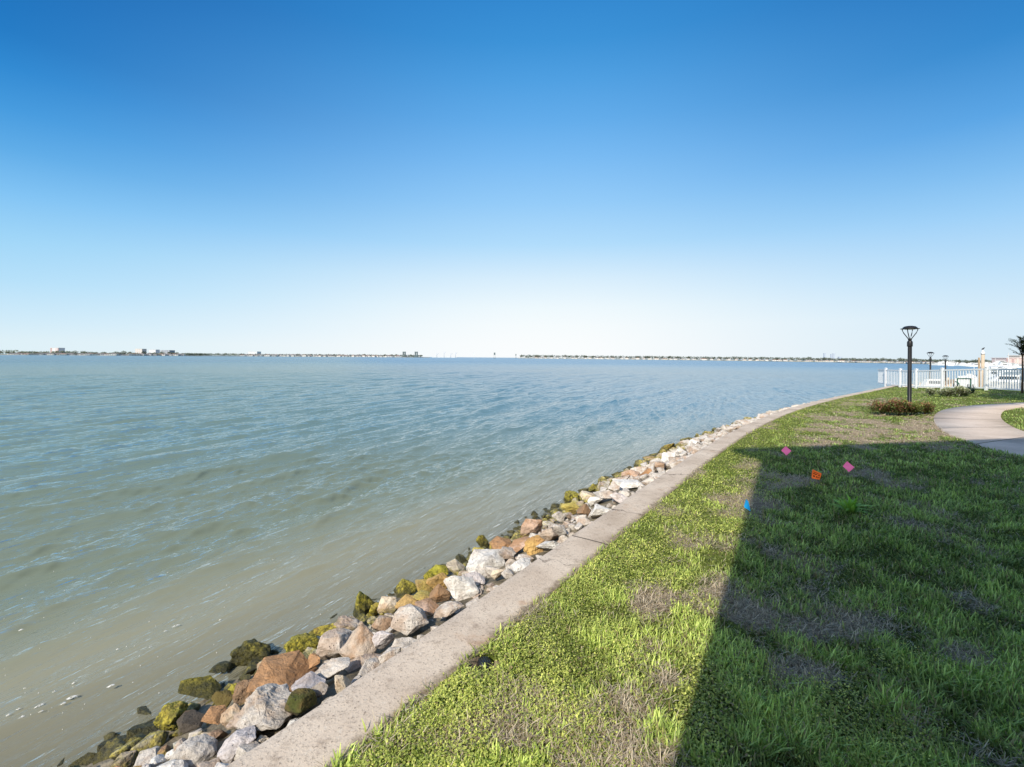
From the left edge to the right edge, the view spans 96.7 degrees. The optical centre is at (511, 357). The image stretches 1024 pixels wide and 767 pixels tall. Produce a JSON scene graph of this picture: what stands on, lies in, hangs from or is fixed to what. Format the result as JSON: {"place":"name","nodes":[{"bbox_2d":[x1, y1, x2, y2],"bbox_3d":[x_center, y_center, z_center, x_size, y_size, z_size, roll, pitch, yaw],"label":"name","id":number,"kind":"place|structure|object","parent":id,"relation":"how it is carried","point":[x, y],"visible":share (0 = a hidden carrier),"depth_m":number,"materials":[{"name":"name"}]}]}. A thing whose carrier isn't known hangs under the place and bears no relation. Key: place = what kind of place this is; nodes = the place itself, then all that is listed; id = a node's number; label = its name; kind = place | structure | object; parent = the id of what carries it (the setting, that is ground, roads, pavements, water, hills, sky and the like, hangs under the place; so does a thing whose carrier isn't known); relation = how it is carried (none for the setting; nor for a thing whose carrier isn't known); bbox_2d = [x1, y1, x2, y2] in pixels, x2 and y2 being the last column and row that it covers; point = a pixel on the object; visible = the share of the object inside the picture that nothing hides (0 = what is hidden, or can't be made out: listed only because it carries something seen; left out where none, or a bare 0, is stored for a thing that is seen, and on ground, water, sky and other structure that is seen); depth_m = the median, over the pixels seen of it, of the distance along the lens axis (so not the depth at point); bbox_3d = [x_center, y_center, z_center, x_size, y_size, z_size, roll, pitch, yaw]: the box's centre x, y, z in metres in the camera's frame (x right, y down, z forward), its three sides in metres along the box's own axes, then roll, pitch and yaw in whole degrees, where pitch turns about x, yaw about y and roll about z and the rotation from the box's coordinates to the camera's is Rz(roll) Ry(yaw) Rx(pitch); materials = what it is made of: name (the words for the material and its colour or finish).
{"place":"outdoors","nodes":[
{"label":"outdoors","id":0,"kind":"place"},
{"bbox_2d":[0,354,429,357],"bbox_3d":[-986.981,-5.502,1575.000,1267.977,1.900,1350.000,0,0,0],"label":"shore","id":1,"kind":"structure","parent":0,"point":[193,355],"depth_m":1167.19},
{"bbox_2d":[0,350,990,362],"bbox_3d":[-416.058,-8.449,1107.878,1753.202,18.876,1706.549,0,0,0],"label":"treeline","id":2,"kind":"object","parent":1,"relation":"on","point":[547,356],"visible":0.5,"depth_m":1057.37,"materials":[{"name":"green plant"}]},
{"bbox_2d":[85,449,685,766],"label":"seabed","id":3,"kind":"structure","parent":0,"point":[353,674],"depth_m":3.70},
{"bbox_2d":[109,750,137,766],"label":"riprap rock","id":4,"kind":"object","parent":3,"relation":"on","point":[126,759],"visible":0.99,"depth_m":2.96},
{"bbox_2d":[133,746,159,766],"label":"riprap rock","id":5,"kind":"object","parent":3,"relation":"on","point":[144,757],"visible":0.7,"depth_m":2.93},
{"bbox_2d":[149,754,166,766],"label":"riprap rock","id":6,"kind":"object","parent":3,"relation":"on","point":[157,760],"visible":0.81,"depth_m":2.83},
{"bbox_2d":[157,745,170,755],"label":"riprap rock","id":7,"kind":"object","parent":3,"relation":"on","point":[165,749],"visible":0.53,"depth_m":2.96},
{"bbox_2d":[165,749,174,759],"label":"riprap rock","id":8,"kind":"object","parent":3,"relation":"on","point":[169,754],"visible":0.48,"depth_m":2.89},
{"bbox_2d":[153,700,187,730],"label":"riprap rock","id":9,"kind":"object","parent":3,"relation":"on","point":[168,716],"visible":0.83,"depth_m":3.29,"materials":[{"name":"stone"}]},
{"bbox_2d":[157,759,188,766],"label":"riprap rock","id":10,"kind":"object","parent":3,"relation":"on","point":[176,763],"visible":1,"depth_m":2.57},
{"bbox_2d":[177,709,204,735],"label":"riprap rock","id":11,"kind":"object","parent":3,"relation":"on","point":[188,721],"visible":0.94,"depth_m":3.13,"materials":[{"name":"stone"}]},
{"bbox_2d":[169,733,218,766],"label":"riprap rock","id":12,"kind":"object","parent":3,"relation":"on","point":[192,751],"visible":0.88,"depth_m":2.67,"materials":[{"name":"stone"}]},
{"bbox_2d":[178,675,221,699],"bbox_3d":[-2.624,2.783,3.834,0.306,0.157,0.146,0,0,-1],"label":"riprap rock","id":13,"kind":"object","parent":3,"relation":"on","point":[207,687],"visible":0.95,"depth_m":3.81,"materials":[{"name":"stone"}]},
{"bbox_2d":[197,758,219,766],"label":"riprap rock","id":14,"kind":"object","parent":3,"relation":"on","point":[212,762],"visible":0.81,"depth_m":2.58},
{"bbox_2d":[201,705,226,724],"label":"riprap rock","id":15,"kind":"object","parent":3,"relation":"on","point":[212,715],"visible":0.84,"depth_m":3.10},
{"bbox_2d":[208,729,227,738],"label":"riprap rock","id":16,"kind":"object","parent":3,"relation":"on","point":[218,734],"visible":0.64,"depth_m":2.91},
{"bbox_2d":[211,690,232,706],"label":"riprap rock","id":17,"kind":"object","parent":3,"relation":"on","point":[223,697],"visible":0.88,"depth_m":3.38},
{"bbox_2d":[220,703,241,729],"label":"riprap rock","id":18,"kind":"object","parent":3,"relation":"on","point":[227,716],"visible":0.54,"depth_m":2.96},
{"bbox_2d":[217,725,255,763],"bbox_3d":[-1.633,2.311,2.706,0.213,0.166,0.218,0,0,-40],"label":"riprap rock","id":19,"kind":"object","parent":3,"relation":"on","point":[226,753],"visible":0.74,"depth_m":2.66,"materials":[{"name":"stone"}]},
{"bbox_2d":[232,679,252,705],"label":"riprap rock","id":20,"kind":"object","parent":3,"relation":"on","point":[240,695],"visible":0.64,"depth_m":3.37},
{"bbox_2d":[234,740,259,760],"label":"riprap rock","id":21,"kind":"object","parent":3,"relation":"on","point":[243,749],"visible":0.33,"depth_m":2.62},
{"bbox_2d":[230,638,270,667],"bbox_3d":[-2.489,2.859,4.345,0.361,0.266,0.224,0,0,-14],"label":"riprap rock","id":22,"kind":"object","parent":3,"relation":"on","point":[246,652],"visible":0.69,"depth_m":4.30,"materials":[{"name":"stone"}]},
{"bbox_2d":[209,661,234,672],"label":"riprap rock","id":23,"kind":"object","parent":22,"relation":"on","point":[222,666],"visible":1,"depth_m":4.14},
{"bbox_2d":[226,683,293,730],"bbox_3d":[-1.560,2.293,2.938,0.396,0.249,0.361,0,0,33],"label":"riprap rock","id":24,"kind":"object","parent":3,"relation":"on","point":[263,708],"visible":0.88,"depth_m":2.89,"materials":[{"name":"stone"}]},
{"bbox_2d":[256,735,268,743],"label":"riprap rock","id":25,"kind":"object","parent":3,"relation":"on","point":[261,739],"visible":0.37,"depth_m":2.72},
{"bbox_2d":[246,650,317,691],"bbox_3d":[-1.775,2.482,3.573,0.469,0.154,0.412,0,0,-12],"label":"riprap rock","id":26,"kind":"object","parent":3,"relation":"on","point":[290,668],"visible":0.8,"depth_m":3.55,"materials":[{"name":"stone"}]},
{"bbox_2d":[308,653,319,669],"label":"riprap rock","id":27,"kind":"object","parent":26,"relation":"on","point":[313,659],"visible":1,"depth_m":3.62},
{"bbox_2d":[284,688,316,715],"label":"riprap rock","id":28,"kind":"object","parent":3,"relation":"on","point":[300,701],"visible":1,"depth_m":2.89,"materials":[{"name":"stone"}]},
{"bbox_2d":[283,633,318,652],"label":"riprap rock","id":29,"kind":"object","parent":3,"relation":"on","point":[302,642],"visible":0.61,"depth_m":4.19,"materials":[{"name":"stone"}]},
{"bbox_2d":[291,671,325,697],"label":"riprap rock","id":30,"kind":"object","parent":3,"relation":"on","point":[310,679],"visible":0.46,"depth_m":3.13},
{"bbox_2d":[311,681,327,696],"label":"riprap rock","id":31,"kind":"object","parent":30,"relation":"on","point":[320,688],"visible":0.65,"depth_m":3.04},
{"bbox_2d":[313,623,336,635],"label":"riprap rock","id":32,"kind":"object","parent":3,"relation":"on","point":[319,630],"visible":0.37,"depth_m":4.42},
{"bbox_2d":[314,657,350,679],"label":"riprap rock","id":33,"kind":"object","parent":3,"relation":"on","point":[331,668],"visible":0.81,"depth_m":3.31,"materials":[{"name":"stone"}]},
{"bbox_2d":[316,628,351,659],"bbox_3d":[-1.526,2.459,3.905,0.304,0.240,0.276,0,0,12],"label":"riprap rock","id":34,"kind":"object","parent":3,"relation":"on","point":[331,643],"visible":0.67,"depth_m":3.81,"materials":[{"name":"stone"}]},
{"bbox_2d":[334,675,350,693],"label":"riprap rock","id":35,"kind":"object","parent":3,"relation":"on","point":[342,682],"visible":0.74,"depth_m":3.06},
{"bbox_2d":[333,615,359,630],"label":"riprap rock","id":36,"kind":"object","parent":3,"relation":"on","point":[351,623],"visible":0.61,"depth_m":4.35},
{"bbox_2d":[338,621,376,659],"bbox_3d":[-1.221,2.282,3.646,0.279,0.287,0.249,0,0,-32],"label":"riprap rock","id":37,"kind":"object","parent":3,"relation":"on","point":[359,642],"visible":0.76,"depth_m":3.61,"materials":[{"name":"stone"}]},
{"bbox_2d":[353,591,374,617],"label":"riprap rock","id":38,"kind":"object","parent":3,"relation":"on","point":[363,603],"visible":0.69,"depth_m":5.03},
{"bbox_2d":[369,602,378,615],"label":"riprap rock","id":39,"kind":"object","parent":3,"relation":"on","point":[373,610],"visible":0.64,"depth_m":4.79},
{"bbox_2d":[371,615,392,631],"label":"riprap rock","id":40,"kind":"object","parent":3,"relation":"on","point":[382,623],"visible":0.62,"depth_m":4.09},
{"bbox_2d":[372,631,393,649],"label":"riprap rock","id":41,"kind":"object","parent":3,"relation":"on","point":[381,640],"visible":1,"depth_m":3.64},
{"bbox_2d":[377,596,397,614],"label":"riprap rock","id":42,"kind":"object","parent":3,"relation":"on","point":[387,604],"visible":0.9,"depth_m":4.72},
{"bbox_2d":[396,579,416,597],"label":"riprap rock","id":43,"kind":"object","parent":3,"relation":"on","point":[404,587],"visible":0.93,"depth_m":5.31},
{"bbox_2d":[395,594,418,608],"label":"riprap rock","id":44,"kind":"object","parent":3,"relation":"on","point":[405,599],"visible":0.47,"depth_m":4.57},
{"bbox_2d":[390,603,428,635],"bbox_3d":[-0.879,2.233,3.899,0.280,0.205,0.268,0,0,-44],"label":"riprap rock","id":45,"kind":"object","parent":3,"relation":"on","point":[408,619],"visible":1,"depth_m":3.83,"materials":[{"name":"stone"}]},
{"bbox_2d":[413,590,429,599],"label":"riprap rock","id":46,"kind":"object","parent":3,"relation":"on","point":[421,594],"visible":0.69,"depth_m":4.61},
{"bbox_2d":[415,579,432,591],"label":"riprap rock","id":47,"kind":"object","parent":3,"relation":"on","point":[421,584],"visible":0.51,"depth_m":5.04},
{"bbox_2d":[415,598,438,614],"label":"riprap rock","id":48,"kind":"object","parent":3,"relation":"on","point":[428,606],"visible":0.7,"depth_m":4.23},
{"bbox_2d":[423,564,448,579],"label":"riprap rock","id":49,"kind":"object","parent":3,"relation":"on","point":[436,569],"visible":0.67,"depth_m":5.62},
{"bbox_2d":[426,572,447,588],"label":"riprap rock","id":50,"kind":"object","parent":3,"relation":"on","point":[435,580],"visible":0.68,"depth_m":5.02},
{"bbox_2d":[429,584,450,602],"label":"riprap rock","id":51,"kind":"object","parent":3,"relation":"on","point":[439,593],"visible":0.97,"depth_m":4.54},
{"bbox_2d":[57,396,835,766],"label":"rubble","id":52,"kind":"object","parent":3,"relation":"on","point":[137,738],"visible":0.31,"depth_m":5.02,"materials":[{"name":"stone"}]},
{"bbox_2d":[434,601,463,617],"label":"riprap rock","id":53,"kind":"object","parent":3,"relation":"on","point":[447,609],"visible":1,"depth_m":3.93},
{"bbox_2d":[446,559,465,575],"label":"riprap rock","id":54,"kind":"object","parent":3,"relation":"on","point":[455,566],"visible":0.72,"depth_m":5.57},
{"bbox_2d":[443,576,478,600],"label":"riprap rock","id":55,"kind":"object","parent":3,"relation":"on","point":[460,588],"visible":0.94,"depth_m":4.48,"materials":[{"name":"stone"}]},
{"bbox_2d":[462,571,484,583],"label":"riprap rock","id":56,"kind":"object","parent":3,"relation":"on","point":[477,577],"visible":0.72,"depth_m":4.74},
{"bbox_2d":[476,535,488,548],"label":"riprap rock","id":57,"kind":"object","parent":3,"relation":"on","point":[481,540],"visible":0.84,"depth_m":6.81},
{"bbox_2d":[466,549,506,572],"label":"riprap rock","id":58,"kind":"object","parent":3,"relation":"on","point":[482,558],"visible":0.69,"depth_m":5.34,"materials":[{"name":"stone"}]},
{"bbox_2d":[490,568,505,579],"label":"riprap rock","id":59,"kind":"object","parent":3,"relation":"on","point":[495,574],"visible":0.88,"depth_m":4.73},
{"bbox_2d":[489,536,510,548],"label":"riprap rock","id":60,"kind":"object","parent":3,"relation":"on","point":[497,542],"visible":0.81,"depth_m":6.22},
{"bbox_2d":[501,568,513,579],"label":"riprap rock","id":61,"kind":"object","parent":3,"relation":"on","point":[507,573],"visible":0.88,"depth_m":4.63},
{"bbox_2d":[499,546,515,559],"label":"riprap rock","id":62,"kind":"object","parent":3,"relation":"on","point":[507,552],"visible":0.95,"depth_m":5.41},
{"bbox_2d":[509,536,529,552],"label":"riprap rock","id":63,"kind":"object","parent":3,"relation":"on","point":[517,545],"visible":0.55,"depth_m":5.81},
{"bbox_2d":[509,558,530,573],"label":"riprap rock","id":64,"kind":"object","parent":3,"relation":"on","point":[517,566],"visible":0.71,"depth_m":4.78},
{"bbox_2d":[520,519,542,537],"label":"riprap rock","id":65,"kind":"object","parent":3,"relation":"on","point":[528,526],"visible":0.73,"depth_m":6.64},
{"bbox_2d":[523,535,544,555],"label":"riprap rock","id":66,"kind":"object","parent":3,"relation":"on","point":[531,544],"visible":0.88,"depth_m":5.46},
{"bbox_2d":[538,528,558,540],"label":"riprap rock","id":67,"kind":"object","parent":3,"relation":"on","point":[550,534],"visible":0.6,"depth_m":5.81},
{"bbox_2d":[536,541,560,549],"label":"riprap rock","id":68,"kind":"object","parent":3,"relation":"on","point":[548,545],"visible":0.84,"depth_m":5.37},
{"bbox_2d":[552,511,564,521],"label":"riprap rock","id":69,"kind":"object","parent":3,"relation":"on","point":[559,516],"visible":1,"depth_m":7.04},
{"bbox_2d":[553,524,566,537],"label":"riprap rock","id":70,"kind":"object","parent":3,"relation":"on","point":[559,530],"visible":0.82,"depth_m":5.91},
{"bbox_2d":[226,385,898,766],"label":"seawall","id":71,"kind":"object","parent":3,"relation":"on","point":[318,735],"visible":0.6,"depth_m":3.14,"materials":[{"name":"concrete"}]},
{"bbox_2d":[561,502,579,514],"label":"riprap rock","id":72,"kind":"object","parent":3,"relation":"on","point":[572,507],"visible":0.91,"depth_m":7.49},
{"bbox_2d":[564,490,578,502],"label":"riprap rock","id":73,"kind":"object","parent":3,"relation":"on","point":[569,496],"visible":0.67,"depth_m":8.81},
{"bbox_2d":[577,504,590,515],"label":"riprap rock","id":74,"kind":"object","parent":3,"relation":"on","point":[583,509],"visible":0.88,"depth_m":6.97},
{"bbox_2d":[578,490,595,499],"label":"riprap rock","id":75,"kind":"object","parent":3,"relation":"on","point":[582,494],"visible":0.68,"depth_m":8.58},
{"bbox_2d":[587,497,603,506],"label":"riprap rock","id":76,"kind":"object","parent":3,"relation":"on","point":[591,501],"visible":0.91,"depth_m":7.64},
{"bbox_2d":[591,504,610,518],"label":"riprap rock","id":77,"kind":"object","parent":3,"relation":"on","point":[599,510],"visible":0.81,"depth_m":6.58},
{"bbox_2d":[599,489,613,498],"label":"riprap rock","id":78,"kind":"object","parent":3,"relation":"on","point":[606,494],"visible":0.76,"depth_m":7.67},
{"bbox_2d":[609,493,626,502],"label":"riprap rock","id":79,"kind":"object","parent":3,"relation":"on","point":[618,497],"visible":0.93,"depth_m":7.24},
{"bbox_2d":[615,479,644,488],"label":"riprap rock","id":80,"kind":"object","parent":3,"relation":"on","point":[625,483],"visible":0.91,"depth_m":8.22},
{"bbox_2d":[621,470,639,476],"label":"riprap rock","id":81,"kind":"object","parent":3,"relation":"on","point":[634,473],"visible":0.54,"depth_m":9.61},
{"bbox_2d":[653,461,665,470],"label":"riprap rock","id":82,"kind":"object","parent":3,"relation":"on","point":[657,464],"visible":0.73,"depth_m":9.62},
{"bbox_2d":[660,443,674,449],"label":"riprap rock","id":83,"kind":"object","parent":3,"relation":"on","point":[668,446],"visible":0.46,"depth_m":14.02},
{"bbox_2d":[661,452,675,461],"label":"riprap rock","id":84,"kind":"object","parent":3,"relation":"on","point":[665,456],"visible":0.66,"depth_m":10.91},
{"bbox_2d":[0,355,1021,766],"bbox_3d":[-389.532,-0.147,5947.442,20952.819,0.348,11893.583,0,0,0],"label":"water","id":85,"kind":"structure","parent":0,"point":[204,503],"depth_m":10.65,"materials":[{"name":"liquid"}]},
{"bbox_2d":[4,571,320,729],"bbox_3d":[-4.225,2.839,5.481,3.970,0.012,2.544,0,0,41],"label":"foam","id":86,"kind":"object","parent":85,"relation":"on","point":[73,696],"visible":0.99,"depth_m":3.88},
{"bbox_2d":[902,379,972,387],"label":"motor boat","id":87,"kind":"object","parent":85,"relation":"on","point":[931,383],"visible":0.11,"depth_m":40.83,"materials":[{"name":"white plastic"}]},
{"bbox_2d":[958,365,998,379],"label":"motor boat","id":88,"kind":"object","parent":85,"relation":"on","point":[976,375],"visible":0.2,"depth_m":61.20,"materials":[{"name":"white plastic"}]},
{"bbox_2d":[981,350,984,386],"bbox_3d":[39.292,1.785,38.000,0.318,4.850,0.263,0,0,0],"label":"dock piling","id":89,"kind":"object","parent":85,"relation":"in","point":[982,359],"visible":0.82,"depth_m":37.92,"materials":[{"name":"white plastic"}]},
{"bbox_2d":[955,366,1021,388],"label":"motor boat","id":90,"kind":"object","parent":85,"relation":"on","point":[995,380],"visible":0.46,"depth_m":42.55,"materials":[{"name":"white plastic"}]},
{"bbox_2d":[992,353,1018,374],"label":"sailboat","id":91,"kind":"object","parent":85,"relation":"on","point":[1007,368],"visible":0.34,"depth_m":89.29,"materials":[{"name":"white plastic"}]},
{"bbox_2d":[0,0,1023,382],"label":"sky","id":92,"kind":"structure","parent":0,"point":[787,179],"materials":[{"name":"blue"}]},
{"bbox_2d":[324,386,1023,766],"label":"lawn","id":93,"kind":"structure","parent":0,"point":[826,414],"depth_m":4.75,"materials":[{"name":"plant"}]},
{"bbox_2d":[470,656,498,682],"bbox_3d":[-0.182,2.099,3.040,0.234,0.170,0.235,0,0,-23],"label":"drain cap","id":94,"kind":"object","parent":93,"relation":"in","point":[485,659],"visible":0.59,"depth_m":3.02,"materials":[{"name":"black metal"}]},
{"bbox_2d":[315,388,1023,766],"bbox_3d":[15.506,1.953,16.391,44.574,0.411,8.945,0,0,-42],"label":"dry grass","id":95,"kind":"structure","parent":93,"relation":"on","point":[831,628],"depth_m":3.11,"materials":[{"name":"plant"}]},
{"bbox_2d":[812,470,821,482],"bbox_3d":[4.899,1.943,7.319,0.160,0.294,0.021,0,0,0],"label":"pin flag","id":96,"kind":"object","parent":93,"relation":"on","point":[816,475],"visible":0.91,"depth_m":7.32,"materials":[{"name":"orange plastic"}]},
{"bbox_2d":[843,461,853,474],"bbox_3d":[5.761,1.934,7.789,0.201,0.324,0.020,0,0,0],"label":"pin flag","id":97,"kind":"object","parent":93,"relation":"on","point":[848,466],"visible":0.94,"depth_m":7.79,"materials":[{"name":"pink plastic"}]},
{"bbox_2d":[830,490,871,514],"bbox_3d":[4.394,1.888,5.954,0.524,0.282,0.479,0,0,0],"label":"weed","id":98,"kind":"object","parent":93,"relation":"on","point":[850,505],"visible":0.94,"depth_m":5.88,"materials":[{"name":"green plant"}]},
{"bbox_2d":[866,400,895,414],"bbox_3d":[13.856,1.844,16.919,1.200,0.583,0.964,0,0,0],"label":"shrub","id":99,"kind":"object","parent":93,"relation":"on","point":[878,406],"visible":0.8,"depth_m":16.83,"materials":[{"name":"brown plant"}]},
{"bbox_2d":[884,397,914,415],"bbox_3d":[14.063,1.774,16.598,1.088,0.725,0.809,0,0,0],"label":"shrub","id":100,"kind":"object","parent":93,"relation":"on","point":[899,406],"visible":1,"depth_m":16.44,"materials":[{"name":"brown plant"}]},
{"bbox_2d":[901,326,919,401],"bbox_3d":[16.025,0.417,18.334,0.610,3.397,0.610,0,0,-20],"label":"lamp post","id":101,"kind":"object","parent":93,"relation":"on","point":[909,370],"visible":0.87,"depth_m":18.28,"materials":[{"name":"black metal"}]},
{"bbox_2d":[904,401,924,414],"bbox_3d":[14.736,1.859,16.734,0.914,0.564,0.729,0,0,0],"label":"shrub","id":102,"kind":"object","parent":93,"relation":"on","point":[917,409],"visible":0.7,"depth_m":16.60,"materials":[{"name":"green plant"}]},
{"bbox_2d":[917,401,936,413],"bbox_3d":[15.580,1.885,17.142,0.713,0.510,0.569,0,0,-29],"label":"shrub","id":103,"kind":"object","parent":93,"relation":"on","point":[929,408],"visible":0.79,"depth_m":17.04,"materials":[{"name":"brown plant"}]},
{"bbox_2d":[936,386,954,395],"bbox_3d":[22.532,1.766,23.596,0.831,0.554,0.725,0,0,0],"label":"shrub","id":104,"kind":"object","parent":93,"relation":"on","point":[945,391],"visible":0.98,"depth_m":23.50,"materials":[{"name":"green plant"}]},
{"bbox_2d":[878,366,1020,390],"bbox_3d":[28.915,1.415,30.365,1.131,1.825,16.397,0,0,10],"label":"picket fence","id":105,"kind":"object","parent":93,"relation":"on","point":[985,369],"visible":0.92,"depth_m":29.24,"materials":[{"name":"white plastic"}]},
{"bbox_2d":[951,385,971,396],"bbox_3d":[22.934,1.721,23.223,0.900,0.618,0.733,0,0,0],"label":"shrub","id":106,"kind":"object","parent":93,"relation":"on","point":[959,390],"visible":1,"depth_m":23.12,"materials":[{"name":"green plant"}]},
{"bbox_2d":[934,402,1023,455],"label":"footpath","id":107,"kind":"structure","parent":93,"relation":"on","point":[952,421],"depth_m":13.81,"materials":[{"name":"concrete"}]},
{"bbox_2d":[1005,335,1023,392],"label":"young tree","id":108,"kind":"object","parent":93,"relation":"on","point":[1021,346],"visible":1,"depth_m":24.20,"materials":[{"name":"green plant"}]},
{"bbox_2d":[538,358,977,363],"bbox_3d":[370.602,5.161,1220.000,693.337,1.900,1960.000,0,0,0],"label":"shore","id":109,"kind":"structure","parent":0,"point":[759,360],"depth_m":701.80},
{"bbox_2d":[992,358,1021,363],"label":"waterfront hotel","id":110,"kind":"structure","parent":109,"relation":"on","point":[1016,360],"depth_m":285.00,"materials":[{"name":"white brick"}]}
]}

